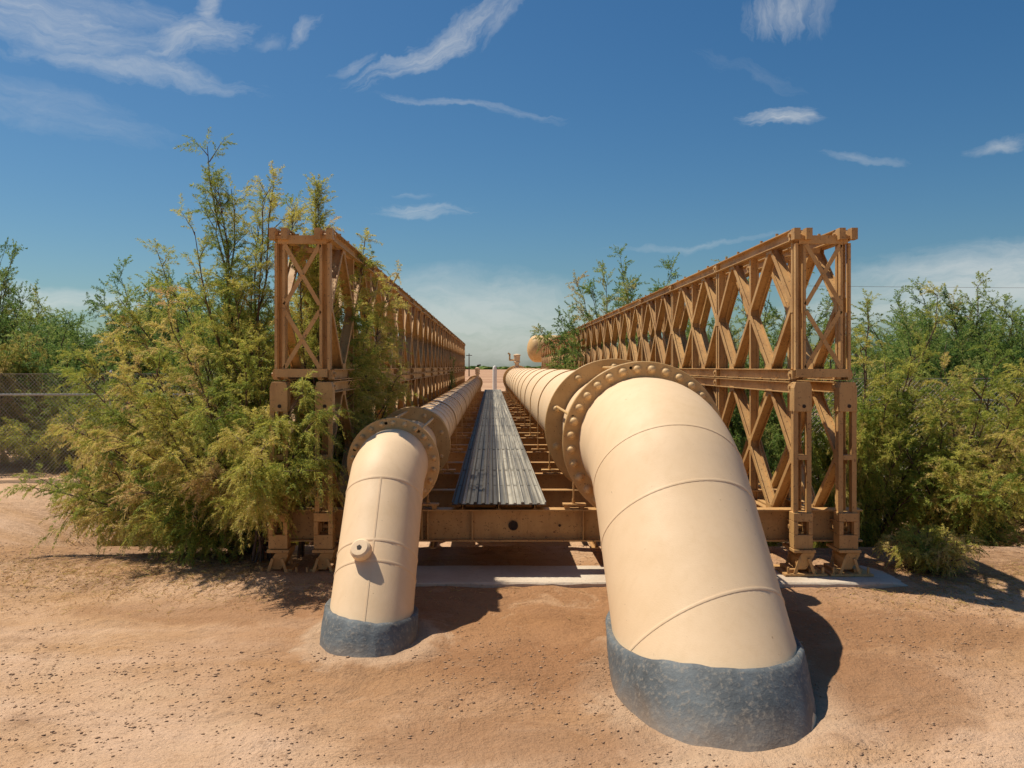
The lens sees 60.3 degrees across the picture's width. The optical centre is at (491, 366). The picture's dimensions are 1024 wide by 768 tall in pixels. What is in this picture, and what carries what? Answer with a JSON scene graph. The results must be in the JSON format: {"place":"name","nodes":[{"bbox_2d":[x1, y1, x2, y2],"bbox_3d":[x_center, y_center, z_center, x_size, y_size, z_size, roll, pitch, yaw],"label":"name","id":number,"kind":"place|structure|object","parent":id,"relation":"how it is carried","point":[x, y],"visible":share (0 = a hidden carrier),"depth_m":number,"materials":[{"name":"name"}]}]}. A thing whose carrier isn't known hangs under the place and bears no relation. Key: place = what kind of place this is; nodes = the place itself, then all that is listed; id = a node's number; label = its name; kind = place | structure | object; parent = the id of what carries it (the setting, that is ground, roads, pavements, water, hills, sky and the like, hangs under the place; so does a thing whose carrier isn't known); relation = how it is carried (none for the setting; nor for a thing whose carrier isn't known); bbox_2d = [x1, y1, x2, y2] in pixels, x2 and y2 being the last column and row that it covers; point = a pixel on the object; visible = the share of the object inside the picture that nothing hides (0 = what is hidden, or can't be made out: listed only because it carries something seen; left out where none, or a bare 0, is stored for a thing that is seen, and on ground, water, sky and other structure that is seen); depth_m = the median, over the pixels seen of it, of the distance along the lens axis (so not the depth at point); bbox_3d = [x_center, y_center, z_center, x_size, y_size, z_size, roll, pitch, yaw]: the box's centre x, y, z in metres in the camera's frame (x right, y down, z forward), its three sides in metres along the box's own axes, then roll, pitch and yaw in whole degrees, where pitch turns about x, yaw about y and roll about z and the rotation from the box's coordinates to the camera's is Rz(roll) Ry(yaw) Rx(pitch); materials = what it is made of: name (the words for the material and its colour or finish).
{"place":"outdoors","nodes":[
{"label":"outdoors","id":0,"kind":"place"},
{"bbox_2d":[0,369,1023,767],"bbox_3d":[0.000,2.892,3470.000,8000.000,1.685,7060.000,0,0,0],"label":"ground","id":1,"kind":"structure","parent":0,"point":[856,673],"depth_m":6.49,"materials":[{"name":"soil"}]},
{"bbox_2d":[0,236,58,357],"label":"tamarisk tree","id":2,"kind":"object","parent":1,"relation":"on","point":[7,323],"visible":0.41,"depth_m":26.29,"materials":[{"name":"green plant"}]},
{"bbox_2d":[0,331,86,467],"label":"tamarisk shrub","id":3,"kind":"object","parent":1,"relation":"on","point":[5,411],"visible":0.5,"depth_m":19.45,"materials":[{"name":"green plant"}]},
{"bbox_2d":[0,294,108,359],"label":"tamarisk tree","id":4,"kind":"object","parent":1,"relation":"on","point":[81,318],"visible":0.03,"depth_m":32.85,"materials":[{"name":"green plant"}]},
{"bbox_2d":[0,308,124,391],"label":"tamarisk tree","id":5,"kind":"object","parent":1,"relation":"on","point":[47,318],"visible":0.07,"depth_m":24.58,"materials":[{"name":"green plant"}]},
{"bbox_2d":[0,384,140,472],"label":"tamarisk shrub","id":6,"kind":"object","parent":1,"relation":"on","point":[63,412],"visible":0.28,"depth_m":18.40,"materials":[{"name":"green plant"}]},
{"bbox_2d":[0,308,151,459],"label":"tamarisk tree","id":7,"kind":"object","parent":1,"relation":"on","point":[54,354],"visible":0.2,"depth_m":20.55,"materials":[{"name":"green plant"}]},
{"bbox_2d":[81,296,164,386],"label":"tamarisk tree","id":8,"kind":"object","parent":1,"relation":"on","point":[125,328],"visible":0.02,"depth_m":33.74,"materials":[{"name":"green plant"}]},
{"bbox_2d":[46,390,224,546],"bbox_3d":[-5.145,2.250,14.479,3.878,3.792,4.942,0,0,-25],"label":"tamarisk shrub","id":9,"kind":"object","parent":1,"relation":"on","point":[114,477],"visible":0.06,"depth_m":13.64,"materials":[{"name":"green plant"}]},
{"bbox_2d":[36,255,237,419],"bbox_3d":[-8.474,-0.231,22.195,6.004,5.206,5.574,0,0,35],"label":"tamarisk tree","id":10,"kind":"object","parent":1,"relation":"on","point":[148,314],"visible":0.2,"depth_m":21.97,"materials":[{"name":"green plant"}]},
{"bbox_2d":[0,370,283,477],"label":"chain link fence","id":11,"kind":"object","parent":1,"relation":"on","point":[42,394],"visible":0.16,"depth_m":17.10,"materials":[{"name":"metal"}]},
{"bbox_2d":[0,284,304,568],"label":"tamarisk shrub","id":12,"kind":"object","parent":1,"relation":"on","point":[186,507],"visible":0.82,"depth_m":9.57,"materials":[{"name":"green plant"}]},
{"bbox_2d":[92,297,270,426],"bbox_3d":[-6.597,0.669,20.203,5.017,4.789,5.403,0,0,-33],"label":"tamarisk tree","id":13,"kind":"object","parent":1,"relation":"on","point":[172,359],"visible":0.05,"depth_m":20.13,"materials":[{"name":"green plant"}]},
{"bbox_2d":[101,127,310,545],"bbox_3d":[-3.420,-0.263,10.921,3.011,5.416,1.869,0,0,19],"label":"tamarisk shrub","id":14,"kind":"object","parent":1,"relation":"on","point":[243,318],"visible":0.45,"depth_m":10.68,"materials":[{"name":"green plant"}]},
{"bbox_2d":[131,311,284,455],"bbox_3d":[-5.467,1.174,19.539,4.954,5.125,5.024,0,0,0],"label":"tamarisk tree","id":15,"kind":"object","parent":1,"relation":"on","point":[267,329],"visible":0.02,"depth_m":19.23,"materials":[{"name":"green plant"}]},
{"bbox_2d":[136,259,299,357],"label":"tamarisk tree","id":16,"kind":"object","parent":1,"relation":"on","point":[187,278],"visible":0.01,"depth_m":25.39,"materials":[{"name":"green plant"}]},
{"bbox_2d":[197,414,309,544],"bbox_3d":[-4.278,2.438,16.279,3.203,3.467,4.082,0,0,-16],"label":"tamarisk shrub","id":17,"kind":"object","parent":1,"relation":"on","point":[297,483],"depth_m":15.81,"materials":[{"name":"green plant"}]},
{"bbox_2d":[202,369,358,562],"bbox_3d":[-2.206,1.128,8.870,1.413,2.218,1.756,0,0,-29],"label":"tamarisk shrub","id":18,"kind":"object","parent":1,"relation":"on","point":[258,479],"visible":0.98,"depth_m":8.61,"materials":[{"name":"green plant"}]},
{"bbox_2d":[283,172,338,557],"bbox_3d":[-1.974,0.041,9.614,0.588,4.399,0.827,0,0,21],"label":"tamarisk shoot","id":19,"kind":"object","parent":1,"relation":"on","point":[316,219],"visible":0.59,"depth_m":9.63,"materials":[{"name":"green plant"}]},
{"bbox_2d":[260,212,429,544],"bbox_3d":[-1.746,0.271,11.416,1.499,4.246,3.487,0,0,20],"label":"tamarisk shrub","id":20,"kind":"object","parent":1,"relation":"on","point":[369,375],"visible":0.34,"depth_m":11.04,"materials":[{"name":"green plant"}]},
{"bbox_2d":[448,356,456,390],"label":"tamarisk tree","id":21,"kind":"object","parent":1,"relation":"on","point":[452,380],"visible":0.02,"depth_m":34.92,"materials":[{"name":"green plant"}]},
{"bbox_2d":[466,354,471,375],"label":"utility pole","id":22,"kind":"object","parent":1,"relation":"on","point":[469,355],"visible":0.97,"depth_m":199.95,"materials":[{"name":"brown wood"}]},
{"bbox_2d":[493,366,496,389],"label":"marker post","id":23,"kind":"object","parent":1,"relation":"on","point":[494,377],"visible":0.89,"depth_m":65.87,"materials":[{"name":"white paint"}]},
{"bbox_2d":[0,552,1023,621],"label":"leaf litter","id":24,"kind":"object","parent":1,"relation":"on","point":[979,582],"visible":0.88,"depth_m":8.73,"materials":[{"name":"brown plant"}]},
{"bbox_2d":[527,335,556,361],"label":"surge tank","id":25,"kind":"object","parent":1,"relation":"on","point":[534,355],"visible":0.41,"depth_m":59.32,"materials":[{"name":"metal"}]},
{"bbox_2d":[530,300,594,369],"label":"tamarisk tree","id":26,"kind":"object","parent":1,"relation":"on","point":[560,352],"visible":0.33,"depth_m":32.82,"materials":[{"name":"green plant"}]},
{"bbox_2d":[557,243,682,368],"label":"tamarisk tree","id":27,"kind":"object","parent":1,"relation":"on","point":[625,298],"visible":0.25,"depth_m":29.10,"materials":[{"name":"green plant"}]},
{"bbox_2d":[465,366,834,368],"bbox_3d":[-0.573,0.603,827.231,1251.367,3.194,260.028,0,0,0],"label":"distant scrub","id":28,"kind":"object","parent":1,"relation":"on","point":[486,367],"visible":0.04,"depth_m":719.79,"materials":[{"name":"green plant"}]},
{"bbox_2d":[415,565,907,588],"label":"concrete sill","id":29,"kind":"structure","parent":1,"relation":"on","point":[520,576],"depth_m":8.78,"materials":[{"name":"grey concrete"}]},
{"bbox_2d":[260,228,873,576],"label":"truss bridge","id":30,"kind":"structure","parent":29,"relation":"on","point":[498,485],"depth_m":9.68,"materials":[{"name":"beige metal"}]},
{"bbox_2d":[320,375,482,657],"bbox_3d":[-0.967,1.820,30.706,0.934,2.660,48.574,0,0,0],"label":"pipe","id":31,"kind":"object","parent":30,"relation":"on","point":[397,460],"visible":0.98,"depth_m":7.55,"materials":[{"name":"beige metal"}]},
{"bbox_2d":[475,364,480,377],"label":"air valve","id":32,"kind":"object","parent":31,"relation":"on","point":[477,370],"visible":0.94,"depth_m":50.11,"materials":[{"name":"beige paint"}]},
{"bbox_2d":[503,359,816,751],"bbox_3d":[1.500,1.580,30.129,1.690,3.360,50.208,0,0,0],"label":"pipe","id":33,"kind":"object","parent":30,"relation":"on","point":[705,648],"visible":0.97,"depth_m":6.44,"materials":[{"name":"beige metal"}]},
{"bbox_2d":[508,352,520,367],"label":"air valve","id":34,"kind":"object","parent":33,"relation":"on","point":[516,359],"visible":1,"depth_m":48.39,"materials":[{"name":"beige paint"}]},
{"bbox_2d":[635,318,748,367],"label":"tamarisk tree","id":35,"kind":"object","parent":1,"relation":"on","point":[689,327],"visible":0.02,"depth_m":25.95,"materials":[{"name":"green plant"}]},
{"bbox_2d":[678,321,734,434],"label":"tamarisk tree","id":36,"kind":"object","parent":1,"relation":"on","point":[687,331],"depth_m":21.60,"materials":[{"name":"green plant"}]},
{"bbox_2d":[736,421,782,546],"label":"tamarisk tree","id":37,"kind":"object","parent":1,"relation":"on","point":[770,462],"visible":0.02,"depth_m":15.60,"materials":[{"name":"green plant"}]},
{"bbox_2d":[706,324,823,469],"bbox_3d":[5.312,1.513,17.794,3.865,4.754,3.790,0,0,-11],"label":"tamarisk tree","id":38,"kind":"object","parent":1,"relation":"on","point":[737,431],"visible":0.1,"depth_m":17.06,"materials":[{"name":"green plant"}]},
{"bbox_2d":[711,256,866,434],"bbox_3d":[6.291,0.764,19.114,3.426,6.184,2.644,0,0,27],"label":"tamarisk tree","id":39,"kind":"object","parent":1,"relation":"on","point":[770,316],"visible":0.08,"depth_m":18.87,"materials":[{"name":"green plant"}]},
{"bbox_2d":[772,400,920,547],"bbox_3d":[4.890,1.794,12.456,2.148,2.925,1.686,0,0,-9],"label":"tamarisk shrub","id":40,"kind":"object","parent":1,"relation":"on","point":[819,464],"visible":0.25,"depth_m":12.10,"materials":[{"name":"green plant"}]},
{"bbox_2d":[734,344,965,547],"bbox_3d":[6.484,1.678,16.199,4.547,4.322,4.458,0,0,-42],"label":"tamarisk tree","id":41,"kind":"object","parent":1,"relation":"on","point":[860,385],"visible":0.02,"depth_m":16.09,"materials":[{"name":"green plant"}]},
{"bbox_2d":[770,285,993,287],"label":"power line","id":42,"kind":"object","parent":1,"relation":"on","point":[953,287],"visible":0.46,"depth_m":69.99,"materials":[{"name":"grey metal"}]},
{"bbox_2d":[810,281,958,546],"bbox_3d":[5.527,1.038,12.632,2.081,4.560,2.469,0,0,29],"label":"tamarisk shrub","id":43,"kind":"object","parent":1,"relation":"on","point":[893,404],"visible":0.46,"depth_m":12.25,"materials":[{"name":"green plant"}]},
{"bbox_2d":[822,284,991,392],"bbox_3d":[13.782,-0.109,27.722,7.204,4.945,6.689,0,0,12],"label":"tamarisk tree","id":44,"kind":"object","parent":1,"relation":"on","point":[877,336],"visible":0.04,"depth_m":27.68,"materials":[{"name":"green plant"}]},
{"bbox_2d":[801,377,1023,519],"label":"chain link fence","id":45,"kind":"object","parent":1,"relation":"on","point":[991,400],"visible":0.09,"depth_m":14.20,"materials":[{"name":"metal"}]},
{"bbox_2d":[831,300,1021,520],"bbox_3d":[8.212,0.848,16.607,3.790,4.236,3.865,0,0,22],"label":"tamarisk tree","id":46,"kind":"object","parent":1,"relation":"on","point":[931,346],"visible":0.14,"depth_m":16.23,"materials":[{"name":"green plant"}]},
{"bbox_2d":[870,523,994,579],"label":"shrub","id":47,"kind":"object","parent":1,"relation":"on","point":[921,551],"visible":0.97,"depth_m":9.20,"materials":[{"name":"green plant"}]},
{"bbox_2d":[857,367,1023,543],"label":"tamarisk shrub","id":48,"kind":"object","parent":1,"relation":"on","point":[946,405],"visible":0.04,"depth_m":14.76,"materials":[{"name":"green plant"}]},
{"bbox_2d":[868,268,1023,404],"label":"tamarisk tree","id":49,"kind":"object","parent":1,"relation":"on","point":[985,336],"visible":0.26,"depth_m":17.32,"materials":[{"name":"green plant"}]},
{"bbox_2d":[872,334,1023,546],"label":"tamarisk shrub","id":50,"kind":"object","parent":1,"relation":"on","point":[958,485],"visible":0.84,"depth_m":11.84,"materials":[{"name":"green plant"}]},
{"bbox_2d":[953,383,1023,518],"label":"tamarisk shrub","id":51,"kind":"object","parent":1,"relation":"on","point":[1019,470],"visible":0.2,"depth_m":13.22,"materials":[{"name":"green plant"}]},
{"bbox_2d":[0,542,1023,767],"bbox_3d":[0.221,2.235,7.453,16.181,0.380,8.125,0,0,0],"label":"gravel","id":52,"kind":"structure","parent":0,"point":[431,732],"depth_m":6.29,"materials":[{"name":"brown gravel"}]},
{"bbox_2d":[0,0,1023,366],"label":"sky","id":53,"kind":"structure","parent":0,"point":[497,151],"materials":[{"name":"blue"}]}
]}

